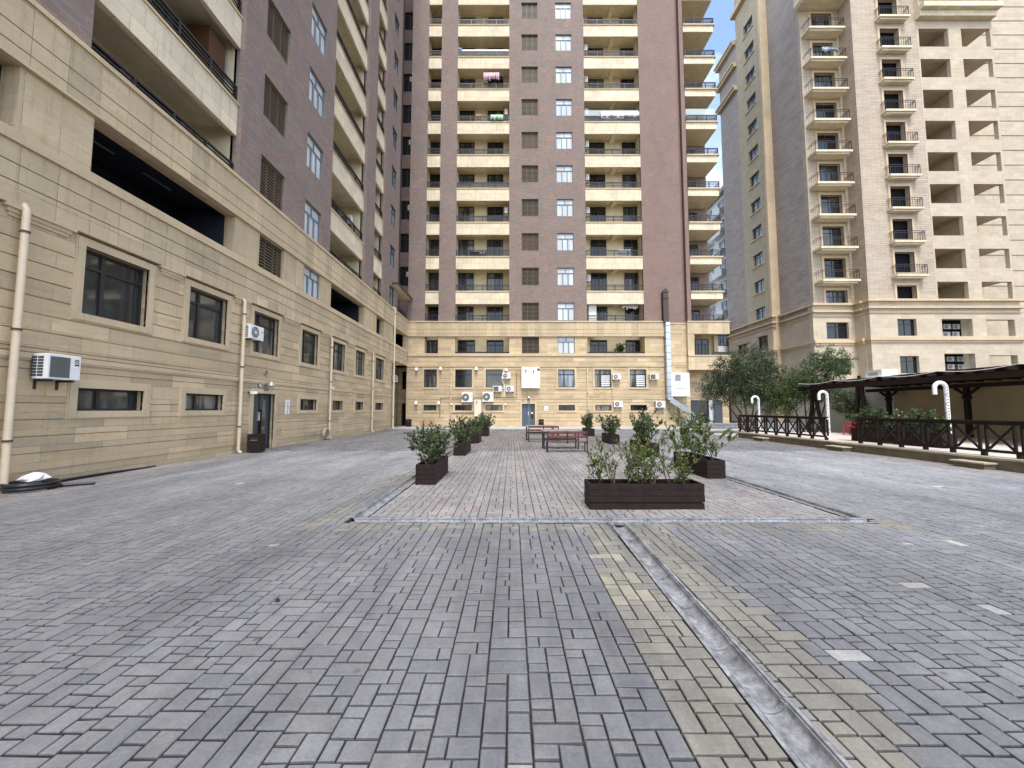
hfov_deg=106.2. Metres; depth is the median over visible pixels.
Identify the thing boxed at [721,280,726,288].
window
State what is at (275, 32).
louvred window
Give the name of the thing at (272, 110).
louvred window
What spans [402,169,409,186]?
window
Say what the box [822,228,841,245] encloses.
window
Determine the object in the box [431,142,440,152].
balcony door
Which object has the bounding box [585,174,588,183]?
air conditioner
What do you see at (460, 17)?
balcony door
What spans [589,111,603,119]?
balcony door
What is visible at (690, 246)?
balcony door
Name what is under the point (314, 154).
window
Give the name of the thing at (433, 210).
balcony door
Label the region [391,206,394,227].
window
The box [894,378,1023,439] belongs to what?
garden wall
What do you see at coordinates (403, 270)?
window
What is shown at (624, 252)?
laundry
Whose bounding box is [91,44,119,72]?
balcony door
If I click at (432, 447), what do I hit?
shrub
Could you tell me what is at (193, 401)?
basement window
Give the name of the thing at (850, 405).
tree
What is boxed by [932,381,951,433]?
vent pipe
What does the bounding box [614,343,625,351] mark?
potted plant
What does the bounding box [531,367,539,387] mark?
door
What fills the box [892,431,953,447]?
planter
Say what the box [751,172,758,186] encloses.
window
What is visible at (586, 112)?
air conditioner
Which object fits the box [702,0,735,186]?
sky
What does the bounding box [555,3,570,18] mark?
window
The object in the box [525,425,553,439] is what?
picnic table
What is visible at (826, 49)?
laundry
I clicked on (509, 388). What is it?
air conditioner
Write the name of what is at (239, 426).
drainpipe
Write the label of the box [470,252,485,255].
storage box
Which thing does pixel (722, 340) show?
window
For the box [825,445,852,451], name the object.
stone step
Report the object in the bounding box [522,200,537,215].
louvred window
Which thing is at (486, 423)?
shrub
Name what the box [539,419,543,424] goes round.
litter bin
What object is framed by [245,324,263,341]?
air conditioner
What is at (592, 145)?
balcony door
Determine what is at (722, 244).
window
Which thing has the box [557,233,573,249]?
window
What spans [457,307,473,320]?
balcony door
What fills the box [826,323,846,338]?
window
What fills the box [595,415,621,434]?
shrub
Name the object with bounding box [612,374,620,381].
air conditioner
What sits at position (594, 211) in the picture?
balcony door
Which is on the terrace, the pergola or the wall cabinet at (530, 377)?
the pergola
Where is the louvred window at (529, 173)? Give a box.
[522,166,537,181]
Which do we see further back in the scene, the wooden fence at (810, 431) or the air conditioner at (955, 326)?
the air conditioner at (955, 326)
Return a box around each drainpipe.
[0,203,31,487]
[236,298,246,453]
[328,336,332,438]
[371,353,373,431]
[392,307,395,428]
[450,369,451,423]
[587,367,588,412]
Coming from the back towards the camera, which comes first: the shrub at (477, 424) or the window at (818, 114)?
the window at (818, 114)
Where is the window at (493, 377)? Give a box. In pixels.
[486,370,502,386]
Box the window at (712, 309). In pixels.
[710,306,714,315]
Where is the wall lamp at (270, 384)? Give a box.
[263,382,274,390]
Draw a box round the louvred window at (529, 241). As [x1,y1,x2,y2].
[522,234,538,249]
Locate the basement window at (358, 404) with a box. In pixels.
[355,402,360,409]
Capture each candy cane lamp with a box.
[751,396,760,429]
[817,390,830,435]
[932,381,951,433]
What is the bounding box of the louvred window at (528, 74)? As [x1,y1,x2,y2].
[521,67,537,82]
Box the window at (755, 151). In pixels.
[750,145,757,159]
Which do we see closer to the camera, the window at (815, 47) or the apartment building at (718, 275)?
the window at (815, 47)
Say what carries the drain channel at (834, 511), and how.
in the paving
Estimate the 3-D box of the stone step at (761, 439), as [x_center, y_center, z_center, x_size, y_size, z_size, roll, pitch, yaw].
[11.905,2.634,18.351,0.370,0.170,0.770,0,-4,0]
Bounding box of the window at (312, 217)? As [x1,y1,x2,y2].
[304,200,319,242]
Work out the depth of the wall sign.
16.09 m
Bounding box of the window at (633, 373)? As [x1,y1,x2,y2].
[630,370,645,386]
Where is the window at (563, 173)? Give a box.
[556,166,572,181]
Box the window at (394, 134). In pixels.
[392,128,395,150]
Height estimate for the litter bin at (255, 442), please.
0.615 m
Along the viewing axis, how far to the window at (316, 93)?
18.79 m
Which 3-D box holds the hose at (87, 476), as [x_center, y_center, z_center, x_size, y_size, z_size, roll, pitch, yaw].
[-9.296,2.046,8.802,0.330,0.076,2.555,1,-4,-9]
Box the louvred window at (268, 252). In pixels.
[258,236,281,277]
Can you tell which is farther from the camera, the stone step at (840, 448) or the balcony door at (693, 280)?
the balcony door at (693, 280)
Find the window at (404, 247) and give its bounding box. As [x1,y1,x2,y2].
[400,234,408,252]
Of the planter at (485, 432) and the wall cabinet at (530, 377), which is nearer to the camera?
the planter at (485, 432)
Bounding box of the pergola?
[785,364,1023,437]
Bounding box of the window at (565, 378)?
[558,370,573,386]
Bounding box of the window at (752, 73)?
[747,69,754,84]
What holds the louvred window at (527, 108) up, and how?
in the apartment building at (518, 296)
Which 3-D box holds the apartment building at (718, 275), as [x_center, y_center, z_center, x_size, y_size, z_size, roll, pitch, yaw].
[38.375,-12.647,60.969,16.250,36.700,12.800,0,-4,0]
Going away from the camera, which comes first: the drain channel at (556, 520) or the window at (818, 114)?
the drain channel at (556, 520)
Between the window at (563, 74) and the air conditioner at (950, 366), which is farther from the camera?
the air conditioner at (950, 366)
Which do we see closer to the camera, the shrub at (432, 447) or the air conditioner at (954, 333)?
the shrub at (432, 447)
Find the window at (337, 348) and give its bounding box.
[333,342,341,370]
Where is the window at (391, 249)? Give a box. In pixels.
[390,245,393,267]
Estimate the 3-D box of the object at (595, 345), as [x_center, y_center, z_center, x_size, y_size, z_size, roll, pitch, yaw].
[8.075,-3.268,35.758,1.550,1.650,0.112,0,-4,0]
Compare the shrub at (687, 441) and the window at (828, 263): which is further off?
the window at (828, 263)
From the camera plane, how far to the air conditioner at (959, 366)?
36.81 m
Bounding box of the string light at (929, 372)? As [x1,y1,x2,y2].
[798,363,1023,383]
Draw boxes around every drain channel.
[350,517,878,525]
[351,449,452,520]
[580,430,861,517]
[610,522,852,767]
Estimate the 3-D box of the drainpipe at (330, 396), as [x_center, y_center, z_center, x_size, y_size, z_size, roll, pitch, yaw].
[-9.320,0.168,19.682,0.348,5.314,0.124,0,-4,0]
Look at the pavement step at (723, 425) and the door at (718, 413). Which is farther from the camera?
the door at (718, 413)
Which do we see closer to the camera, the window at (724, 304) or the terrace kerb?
the terrace kerb
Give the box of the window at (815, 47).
[812,46,830,55]
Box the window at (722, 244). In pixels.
[719,239,724,248]
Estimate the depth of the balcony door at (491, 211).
36.60 m
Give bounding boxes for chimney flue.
[661,288,668,322]
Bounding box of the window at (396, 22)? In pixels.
[395,14,398,37]
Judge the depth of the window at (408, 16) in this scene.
38.05 m
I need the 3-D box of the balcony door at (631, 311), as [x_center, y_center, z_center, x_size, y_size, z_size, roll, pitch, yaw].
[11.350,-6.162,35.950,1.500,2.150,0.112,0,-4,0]
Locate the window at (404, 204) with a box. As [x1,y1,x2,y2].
[401,201,409,219]
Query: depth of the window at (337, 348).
21.15 m
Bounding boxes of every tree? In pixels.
[693,340,790,431]
[757,342,858,431]
[836,389,869,419]
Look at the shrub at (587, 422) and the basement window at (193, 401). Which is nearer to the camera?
the basement window at (193, 401)
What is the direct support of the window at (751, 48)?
in the apartment building at (873, 180)
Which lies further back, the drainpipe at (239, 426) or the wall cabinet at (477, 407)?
the wall cabinet at (477, 407)
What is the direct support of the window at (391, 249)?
in the apartment building at (164, 241)
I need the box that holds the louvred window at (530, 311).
[522,303,538,319]
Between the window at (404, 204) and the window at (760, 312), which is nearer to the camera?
the window at (404, 204)
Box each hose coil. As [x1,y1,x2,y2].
[0,478,61,492]
[322,428,329,439]
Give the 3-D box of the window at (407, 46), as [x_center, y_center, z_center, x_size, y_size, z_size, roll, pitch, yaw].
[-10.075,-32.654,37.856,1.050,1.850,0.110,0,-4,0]
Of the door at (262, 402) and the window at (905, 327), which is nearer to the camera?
the door at (262, 402)
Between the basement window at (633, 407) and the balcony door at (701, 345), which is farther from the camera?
the balcony door at (701, 345)
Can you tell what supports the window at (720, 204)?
in the apartment building at (718, 275)
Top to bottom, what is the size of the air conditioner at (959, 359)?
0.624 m
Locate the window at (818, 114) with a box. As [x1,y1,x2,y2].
[816,105,833,117]
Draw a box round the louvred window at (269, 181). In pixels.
[260,156,282,210]
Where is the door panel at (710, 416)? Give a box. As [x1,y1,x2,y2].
[708,400,712,422]
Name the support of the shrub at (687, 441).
on the planter at (707, 467)
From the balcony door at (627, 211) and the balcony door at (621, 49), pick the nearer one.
the balcony door at (627, 211)
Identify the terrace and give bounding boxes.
[752,432,1021,457]
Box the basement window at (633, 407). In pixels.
[630,405,645,410]
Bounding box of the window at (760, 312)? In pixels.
[757,307,764,319]
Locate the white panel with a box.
[589,305,596,320]
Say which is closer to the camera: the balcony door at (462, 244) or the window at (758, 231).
the balcony door at (462, 244)
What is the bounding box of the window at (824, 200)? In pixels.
[821,197,839,212]
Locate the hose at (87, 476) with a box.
[60,465,155,481]
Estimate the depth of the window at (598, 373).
34.32 m
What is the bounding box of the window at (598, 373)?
[595,370,610,386]
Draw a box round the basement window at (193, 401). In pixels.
[185,393,217,409]
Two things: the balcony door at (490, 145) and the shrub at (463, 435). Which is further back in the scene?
the balcony door at (490, 145)
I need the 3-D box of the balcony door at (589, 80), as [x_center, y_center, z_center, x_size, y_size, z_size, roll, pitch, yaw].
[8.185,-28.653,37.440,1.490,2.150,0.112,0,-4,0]
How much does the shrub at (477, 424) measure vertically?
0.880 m
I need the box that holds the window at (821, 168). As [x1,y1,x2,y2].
[819,166,837,180]
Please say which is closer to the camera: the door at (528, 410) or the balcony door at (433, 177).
the door at (528, 410)
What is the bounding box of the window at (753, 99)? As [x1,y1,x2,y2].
[748,93,755,109]
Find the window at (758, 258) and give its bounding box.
[755,252,762,265]
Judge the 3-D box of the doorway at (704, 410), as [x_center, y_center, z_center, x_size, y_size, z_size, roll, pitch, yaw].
[17.650,2.675,35.461,0.900,2.350,0.080,0,-4,0]
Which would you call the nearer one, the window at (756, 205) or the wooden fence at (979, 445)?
the wooden fence at (979, 445)
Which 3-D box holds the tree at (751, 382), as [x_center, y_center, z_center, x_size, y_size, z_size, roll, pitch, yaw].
[14.433,0.171,24.220,6.148,5.913,2.966,0,-4,0]
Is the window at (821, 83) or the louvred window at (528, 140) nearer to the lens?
the louvred window at (528, 140)
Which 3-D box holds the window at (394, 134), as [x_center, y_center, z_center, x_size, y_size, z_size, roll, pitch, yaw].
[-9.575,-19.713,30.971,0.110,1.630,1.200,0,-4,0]
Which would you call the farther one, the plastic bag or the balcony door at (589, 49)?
the balcony door at (589, 49)
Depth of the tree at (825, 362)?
23.05 m
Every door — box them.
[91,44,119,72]
[136,83,180,121]
[150,0,182,35]
[252,393,270,447]
[427,340,437,352]
[428,307,437,320]
[429,240,438,255]
[429,273,438,290]
[430,174,439,187]
[430,207,439,221]
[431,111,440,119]
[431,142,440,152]
[432,79,440,85]
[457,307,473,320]
[458,207,473,221]
[458,240,473,255]
[458,273,473,290]
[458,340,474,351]
[459,111,474,119]
[459,142,474,152]
[459,174,474,187]
[460,17,475,21]
[460,79,474,85]
[474,400,480,415]
[487,142,502,152]
[487,174,502,187]
[487,207,502,221]
[487,240,502,255]
[487,273,502,290]
[487,307,502,320]
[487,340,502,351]
[488,17,503,21]
[488,79,502,85]
[488,111,502,119]
[521,367,530,387]
[522,404,534,425]
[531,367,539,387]
[587,17,602,21]
[588,48,602,53]
[588,79,603,85]
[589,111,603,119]
[589,142,604,152]
[589,174,604,187]
[590,207,605,221]
[590,240,606,255]
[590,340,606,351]
[591,273,606,290]
[596,307,607,320]
[619,17,632,21]
[620,48,632,53]
[620,79,633,85]
[621,111,634,119]
[622,142,635,152]
[622,174,635,187]
[623,207,636,221]
[624,240,637,255]
[624,273,638,290]
[625,307,638,320]
[626,340,639,351]
[688,213,696,221]
[689,245,697,255]
[690,277,698,290]
[691,310,699,320]
[691,400,698,421]
[695,339,708,354]
[714,400,722,422]
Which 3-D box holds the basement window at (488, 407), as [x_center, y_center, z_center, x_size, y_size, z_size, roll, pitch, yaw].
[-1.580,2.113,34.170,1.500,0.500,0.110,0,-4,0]
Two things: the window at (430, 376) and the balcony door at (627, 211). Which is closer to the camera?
the window at (430, 376)
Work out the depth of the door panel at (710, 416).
35.26 m
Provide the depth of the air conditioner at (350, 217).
24.27 m
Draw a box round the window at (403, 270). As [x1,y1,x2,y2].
[400,267,407,285]
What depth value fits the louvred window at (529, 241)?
35.19 m
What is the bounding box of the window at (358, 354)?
[356,351,361,375]
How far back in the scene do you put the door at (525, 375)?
33.81 m
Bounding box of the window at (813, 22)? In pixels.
[811,18,828,25]
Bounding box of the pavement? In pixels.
[390,426,806,436]
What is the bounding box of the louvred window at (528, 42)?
[521,35,537,50]
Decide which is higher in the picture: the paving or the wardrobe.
the wardrobe
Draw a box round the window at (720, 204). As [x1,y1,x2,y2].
[718,199,723,207]
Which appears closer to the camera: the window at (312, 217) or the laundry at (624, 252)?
the window at (312, 217)
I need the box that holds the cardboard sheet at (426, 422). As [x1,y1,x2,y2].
[421,419,434,425]
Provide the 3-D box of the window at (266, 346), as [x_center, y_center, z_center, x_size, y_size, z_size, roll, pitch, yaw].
[-9.615,-1.882,14.707,0.110,1.500,1.500,0,-4,0]
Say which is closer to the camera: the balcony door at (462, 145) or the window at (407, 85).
the balcony door at (462, 145)
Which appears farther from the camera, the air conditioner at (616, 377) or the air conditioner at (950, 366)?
the air conditioner at (950, 366)
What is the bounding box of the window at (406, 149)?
[402,137,410,154]
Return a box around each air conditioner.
[30,353,80,389]
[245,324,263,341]
[340,215,352,226]
[462,392,472,402]
[483,392,493,402]
[493,386,501,393]
[502,373,510,378]
[504,109,507,119]
[504,207,507,215]
[506,386,513,393]
[584,76,587,85]
[584,109,587,119]
[585,141,588,151]
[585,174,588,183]
[586,207,589,215]
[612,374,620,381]
[613,401,622,408]
[649,374,658,380]
[655,401,664,409]
[942,324,950,330]
[944,357,953,362]
[945,364,954,369]
[950,332,959,335]
[951,324,959,330]
[954,357,964,362]
[955,364,964,369]
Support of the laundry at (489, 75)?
hanging from the apartment building at (518, 296)
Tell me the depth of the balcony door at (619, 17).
37.91 m
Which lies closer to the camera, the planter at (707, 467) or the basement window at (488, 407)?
the planter at (707, 467)
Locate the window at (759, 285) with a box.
[756,279,763,292]
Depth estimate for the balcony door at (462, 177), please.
36.82 m
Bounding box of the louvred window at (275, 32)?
[267,0,288,63]
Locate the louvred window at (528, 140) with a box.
[521,133,537,148]
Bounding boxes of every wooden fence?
[737,415,828,439]
[856,417,1023,458]
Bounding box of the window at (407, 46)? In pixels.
[404,43,412,60]
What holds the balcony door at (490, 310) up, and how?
in the apartment building at (518, 296)
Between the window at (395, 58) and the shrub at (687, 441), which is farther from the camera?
the window at (395, 58)
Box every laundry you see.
[483,72,498,80]
[491,114,502,120]
[601,111,638,118]
[618,251,630,255]
[622,304,637,309]
[822,46,837,52]
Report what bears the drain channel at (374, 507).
in the paving
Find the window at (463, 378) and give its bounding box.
[455,370,471,386]
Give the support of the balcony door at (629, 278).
in the apartment building at (518, 296)
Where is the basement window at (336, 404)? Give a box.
[332,401,339,409]
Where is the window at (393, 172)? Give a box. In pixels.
[392,167,395,188]
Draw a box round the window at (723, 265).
[720,260,725,268]
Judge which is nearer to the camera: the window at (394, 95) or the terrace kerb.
the terrace kerb
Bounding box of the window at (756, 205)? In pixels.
[753,198,760,212]
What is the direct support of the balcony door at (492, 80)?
in the apartment building at (518, 296)
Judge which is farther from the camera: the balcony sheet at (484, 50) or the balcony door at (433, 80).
the balcony door at (433, 80)
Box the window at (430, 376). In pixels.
[424,370,436,386]
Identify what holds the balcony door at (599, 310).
in the apartment building at (518, 296)
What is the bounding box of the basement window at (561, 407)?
[559,405,574,410]
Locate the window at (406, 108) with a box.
[403,105,410,122]
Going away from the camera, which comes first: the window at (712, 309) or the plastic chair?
the plastic chair
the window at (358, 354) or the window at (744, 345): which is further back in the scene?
the window at (744, 345)
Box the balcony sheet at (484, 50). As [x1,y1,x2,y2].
[459,49,508,53]
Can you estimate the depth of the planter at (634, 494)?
5.77 m
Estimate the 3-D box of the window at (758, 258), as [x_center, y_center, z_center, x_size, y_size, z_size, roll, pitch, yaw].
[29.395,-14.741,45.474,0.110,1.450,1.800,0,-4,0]
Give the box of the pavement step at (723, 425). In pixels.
[678,423,794,428]
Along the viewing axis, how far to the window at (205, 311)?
12.03 m
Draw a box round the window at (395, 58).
[394,51,397,76]
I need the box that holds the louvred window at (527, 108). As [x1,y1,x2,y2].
[521,100,537,115]
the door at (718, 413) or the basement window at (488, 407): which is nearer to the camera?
the basement window at (488, 407)
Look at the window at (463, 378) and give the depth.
34.32 m
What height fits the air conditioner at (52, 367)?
0.700 m
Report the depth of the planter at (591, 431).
21.48 m
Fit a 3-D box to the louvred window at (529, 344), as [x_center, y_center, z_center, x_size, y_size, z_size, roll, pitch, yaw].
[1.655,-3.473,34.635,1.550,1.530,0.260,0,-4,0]
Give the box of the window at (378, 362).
[375,358,381,379]
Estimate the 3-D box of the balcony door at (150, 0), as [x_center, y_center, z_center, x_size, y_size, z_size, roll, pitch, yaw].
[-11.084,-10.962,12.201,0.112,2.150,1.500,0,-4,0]
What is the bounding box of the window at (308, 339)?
[301,331,314,364]
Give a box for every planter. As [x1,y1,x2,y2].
[415,455,447,484]
[453,441,470,455]
[470,433,481,442]
[482,427,488,435]
[582,427,594,435]
[584,479,704,508]
[602,432,619,443]
[630,440,659,456]
[673,451,725,478]
[851,428,894,442]
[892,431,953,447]
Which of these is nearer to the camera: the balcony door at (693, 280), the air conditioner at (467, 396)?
the air conditioner at (467, 396)
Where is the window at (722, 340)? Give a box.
[715,334,728,345]
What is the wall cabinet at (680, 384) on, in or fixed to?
attached to the apartment building at (518, 296)
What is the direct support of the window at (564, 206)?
in the apartment building at (518, 296)
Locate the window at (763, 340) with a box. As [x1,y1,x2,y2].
[759,335,767,350]
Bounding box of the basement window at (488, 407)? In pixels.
[486,405,502,410]
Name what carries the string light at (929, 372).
hanging from the pergola
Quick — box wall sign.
[285,400,289,407]
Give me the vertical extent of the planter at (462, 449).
0.395 m
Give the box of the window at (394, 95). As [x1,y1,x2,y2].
[393,91,396,113]
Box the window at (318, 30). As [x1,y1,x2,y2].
[312,6,325,57]
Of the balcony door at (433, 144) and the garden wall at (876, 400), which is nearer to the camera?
the garden wall at (876, 400)
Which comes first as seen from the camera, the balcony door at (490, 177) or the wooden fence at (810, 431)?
the wooden fence at (810, 431)
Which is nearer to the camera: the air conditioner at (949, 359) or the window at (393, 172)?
the window at (393, 172)
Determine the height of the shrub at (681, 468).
0.882 m
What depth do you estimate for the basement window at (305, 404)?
17.96 m
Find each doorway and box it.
[402,372,406,425]
[699,400,708,422]
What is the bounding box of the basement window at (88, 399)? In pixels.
[77,388,137,410]
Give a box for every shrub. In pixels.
[403,420,461,463]
[448,415,480,442]
[468,416,483,433]
[476,411,495,428]
[581,410,596,428]
[581,432,706,483]
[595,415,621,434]
[629,407,663,443]
[661,406,737,459]
[845,405,892,428]
[889,408,952,434]
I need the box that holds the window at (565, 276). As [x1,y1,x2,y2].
[557,268,573,284]
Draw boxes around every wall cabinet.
[474,400,480,415]
[521,367,539,387]
[671,373,689,396]
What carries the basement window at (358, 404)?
in the apartment building at (164, 241)
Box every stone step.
[752,437,769,440]
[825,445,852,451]
[949,459,998,469]
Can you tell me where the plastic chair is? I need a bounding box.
[843,422,854,434]
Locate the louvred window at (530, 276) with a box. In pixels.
[522,268,538,284]
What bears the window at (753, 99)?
in the apartment building at (873, 180)
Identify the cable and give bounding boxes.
[494,372,516,397]
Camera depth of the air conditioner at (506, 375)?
33.89 m
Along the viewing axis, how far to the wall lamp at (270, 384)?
14.58 m
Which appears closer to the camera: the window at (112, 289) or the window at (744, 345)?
the window at (112, 289)
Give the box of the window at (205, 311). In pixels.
[188,288,222,343]
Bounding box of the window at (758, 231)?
[754,225,761,239]
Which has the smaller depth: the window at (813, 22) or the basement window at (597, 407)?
the basement window at (597, 407)
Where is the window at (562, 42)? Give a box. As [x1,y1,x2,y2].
[555,35,570,50]
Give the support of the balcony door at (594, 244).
in the apartment building at (518, 296)
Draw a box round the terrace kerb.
[736,432,1023,472]
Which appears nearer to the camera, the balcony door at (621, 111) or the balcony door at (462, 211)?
the balcony door at (462, 211)
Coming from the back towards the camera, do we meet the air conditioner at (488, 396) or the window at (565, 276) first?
the window at (565, 276)
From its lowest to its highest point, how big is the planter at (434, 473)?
0.395 m
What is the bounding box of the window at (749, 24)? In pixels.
[745,18,751,34]
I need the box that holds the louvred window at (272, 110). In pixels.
[263,77,285,136]
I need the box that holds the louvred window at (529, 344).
[522,337,538,352]
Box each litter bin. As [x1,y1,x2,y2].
[247,433,265,451]
[405,419,411,425]
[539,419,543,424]
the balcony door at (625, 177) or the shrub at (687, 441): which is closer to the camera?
the shrub at (687, 441)
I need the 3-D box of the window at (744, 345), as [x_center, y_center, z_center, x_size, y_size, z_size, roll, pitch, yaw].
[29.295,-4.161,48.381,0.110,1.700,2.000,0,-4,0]
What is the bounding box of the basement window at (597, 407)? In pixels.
[595,405,610,410]
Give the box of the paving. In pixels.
[0,429,1023,767]
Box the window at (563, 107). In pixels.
[556,100,571,115]
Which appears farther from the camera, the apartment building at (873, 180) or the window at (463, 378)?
the apartment building at (873, 180)
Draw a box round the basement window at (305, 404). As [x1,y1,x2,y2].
[300,399,312,409]
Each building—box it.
[0,0,412,481]
[405,0,730,426]
[707,186,727,320]
[712,334,731,420]
[713,0,1023,422]
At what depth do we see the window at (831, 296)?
38.49 m
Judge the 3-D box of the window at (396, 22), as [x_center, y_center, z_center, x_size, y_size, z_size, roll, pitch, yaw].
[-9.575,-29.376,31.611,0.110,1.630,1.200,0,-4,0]
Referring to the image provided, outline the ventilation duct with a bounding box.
[664,322,697,423]
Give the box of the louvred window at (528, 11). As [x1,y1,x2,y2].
[521,4,537,18]
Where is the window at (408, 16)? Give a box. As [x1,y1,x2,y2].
[405,13,412,29]
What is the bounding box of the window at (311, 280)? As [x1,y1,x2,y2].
[304,267,318,299]
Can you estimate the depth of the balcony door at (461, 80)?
37.47 m
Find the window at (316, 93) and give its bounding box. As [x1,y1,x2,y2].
[309,68,323,118]
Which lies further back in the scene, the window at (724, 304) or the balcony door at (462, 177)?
the window at (724, 304)
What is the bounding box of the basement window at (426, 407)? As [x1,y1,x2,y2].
[424,405,435,410]
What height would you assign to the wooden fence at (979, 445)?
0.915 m
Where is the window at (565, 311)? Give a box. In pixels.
[557,303,573,319]
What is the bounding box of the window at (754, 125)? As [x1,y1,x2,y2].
[749,119,756,133]
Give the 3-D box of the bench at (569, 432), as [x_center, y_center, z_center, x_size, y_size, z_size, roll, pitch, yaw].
[1.940,2.037,13.650,1.420,0.740,0.470,0,-4,0]
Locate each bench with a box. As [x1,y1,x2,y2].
[528,426,558,441]
[546,431,587,452]
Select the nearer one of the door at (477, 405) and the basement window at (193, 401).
the basement window at (193, 401)
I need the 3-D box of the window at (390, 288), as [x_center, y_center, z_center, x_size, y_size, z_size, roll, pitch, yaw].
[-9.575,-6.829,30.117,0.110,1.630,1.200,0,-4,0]
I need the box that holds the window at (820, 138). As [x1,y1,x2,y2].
[817,135,835,148]
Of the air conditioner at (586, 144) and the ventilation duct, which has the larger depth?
the air conditioner at (586, 144)
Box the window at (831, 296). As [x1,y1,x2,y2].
[826,291,844,302]
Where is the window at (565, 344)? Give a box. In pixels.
[558,337,574,352]
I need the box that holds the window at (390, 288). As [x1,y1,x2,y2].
[389,285,392,306]
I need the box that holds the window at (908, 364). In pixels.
[900,356,916,372]
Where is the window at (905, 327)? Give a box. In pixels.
[897,319,914,335]
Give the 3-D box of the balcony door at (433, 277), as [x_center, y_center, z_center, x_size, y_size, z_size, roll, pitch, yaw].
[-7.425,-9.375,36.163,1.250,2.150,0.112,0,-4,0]
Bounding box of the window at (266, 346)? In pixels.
[253,313,274,355]
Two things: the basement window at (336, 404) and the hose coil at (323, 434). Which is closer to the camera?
the hose coil at (323, 434)
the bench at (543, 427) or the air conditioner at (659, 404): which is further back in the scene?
the air conditioner at (659, 404)
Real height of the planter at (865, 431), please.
0.495 m
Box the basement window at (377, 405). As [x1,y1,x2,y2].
[375,403,380,409]
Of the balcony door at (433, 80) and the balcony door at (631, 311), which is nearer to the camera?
the balcony door at (631, 311)
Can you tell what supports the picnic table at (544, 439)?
on the paving
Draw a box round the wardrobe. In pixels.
[182,25,225,82]
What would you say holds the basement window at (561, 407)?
in the apartment building at (518, 296)
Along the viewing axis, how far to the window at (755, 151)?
46.54 m
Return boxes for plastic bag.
[16,472,50,481]
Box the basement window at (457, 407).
[455,405,471,410]
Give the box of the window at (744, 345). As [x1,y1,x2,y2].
[739,344,747,354]
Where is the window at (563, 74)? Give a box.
[556,67,571,82]
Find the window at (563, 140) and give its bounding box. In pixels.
[556,133,571,148]
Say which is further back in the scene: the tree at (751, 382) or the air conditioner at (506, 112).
the air conditioner at (506, 112)
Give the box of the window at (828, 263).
[824,259,842,277]
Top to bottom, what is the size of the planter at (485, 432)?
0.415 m
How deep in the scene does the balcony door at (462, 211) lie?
36.60 m
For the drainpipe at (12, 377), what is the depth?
7.16 m
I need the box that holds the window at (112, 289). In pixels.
[82,249,143,325]
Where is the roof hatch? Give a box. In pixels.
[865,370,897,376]
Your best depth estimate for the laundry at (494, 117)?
35.74 m
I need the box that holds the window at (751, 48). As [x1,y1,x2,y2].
[746,43,753,59]
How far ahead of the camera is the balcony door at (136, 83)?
11.89 m
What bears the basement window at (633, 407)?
in the apartment building at (518, 296)
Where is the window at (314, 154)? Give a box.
[307,134,321,180]
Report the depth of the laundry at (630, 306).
35.13 m
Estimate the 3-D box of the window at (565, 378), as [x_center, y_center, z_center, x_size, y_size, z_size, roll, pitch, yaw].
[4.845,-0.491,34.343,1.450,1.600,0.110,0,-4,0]
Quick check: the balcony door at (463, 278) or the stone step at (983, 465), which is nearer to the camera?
the stone step at (983, 465)
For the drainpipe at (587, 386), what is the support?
attached to the apartment building at (518, 296)
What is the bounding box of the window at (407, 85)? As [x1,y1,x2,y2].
[404,74,411,91]
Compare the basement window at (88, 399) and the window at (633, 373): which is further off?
the window at (633, 373)
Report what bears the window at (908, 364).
in the apartment building at (873, 180)
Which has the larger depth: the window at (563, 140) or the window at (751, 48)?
the window at (751, 48)
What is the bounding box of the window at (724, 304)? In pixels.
[721,300,726,309]
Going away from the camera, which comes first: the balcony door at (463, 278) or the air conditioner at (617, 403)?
the air conditioner at (617, 403)
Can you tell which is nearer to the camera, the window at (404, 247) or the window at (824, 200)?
the window at (404, 247)
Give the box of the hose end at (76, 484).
[59,482,94,486]
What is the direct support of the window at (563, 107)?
in the apartment building at (518, 296)
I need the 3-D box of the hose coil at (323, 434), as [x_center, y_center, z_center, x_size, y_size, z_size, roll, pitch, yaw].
[-9.249,2.490,19.127,0.137,0.580,0.622,0,-4,0]
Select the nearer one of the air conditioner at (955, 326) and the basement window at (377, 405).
the basement window at (377, 405)
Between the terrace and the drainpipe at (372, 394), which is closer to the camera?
the terrace
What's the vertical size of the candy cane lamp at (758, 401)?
2.305 m
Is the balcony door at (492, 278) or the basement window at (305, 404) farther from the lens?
the balcony door at (492, 278)
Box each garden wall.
[794,373,913,431]
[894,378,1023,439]
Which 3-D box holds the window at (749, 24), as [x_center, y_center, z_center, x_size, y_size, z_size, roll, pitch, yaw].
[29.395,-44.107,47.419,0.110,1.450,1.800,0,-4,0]
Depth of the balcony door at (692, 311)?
36.95 m
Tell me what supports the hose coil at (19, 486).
on the paving
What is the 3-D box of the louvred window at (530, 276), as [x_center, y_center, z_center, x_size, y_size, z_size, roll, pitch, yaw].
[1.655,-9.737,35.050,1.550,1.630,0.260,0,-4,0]
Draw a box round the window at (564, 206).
[557,199,572,215]
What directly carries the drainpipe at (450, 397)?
attached to the apartment building at (518, 296)
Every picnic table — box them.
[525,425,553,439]
[541,430,579,448]
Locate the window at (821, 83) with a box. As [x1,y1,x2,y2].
[814,75,831,86]

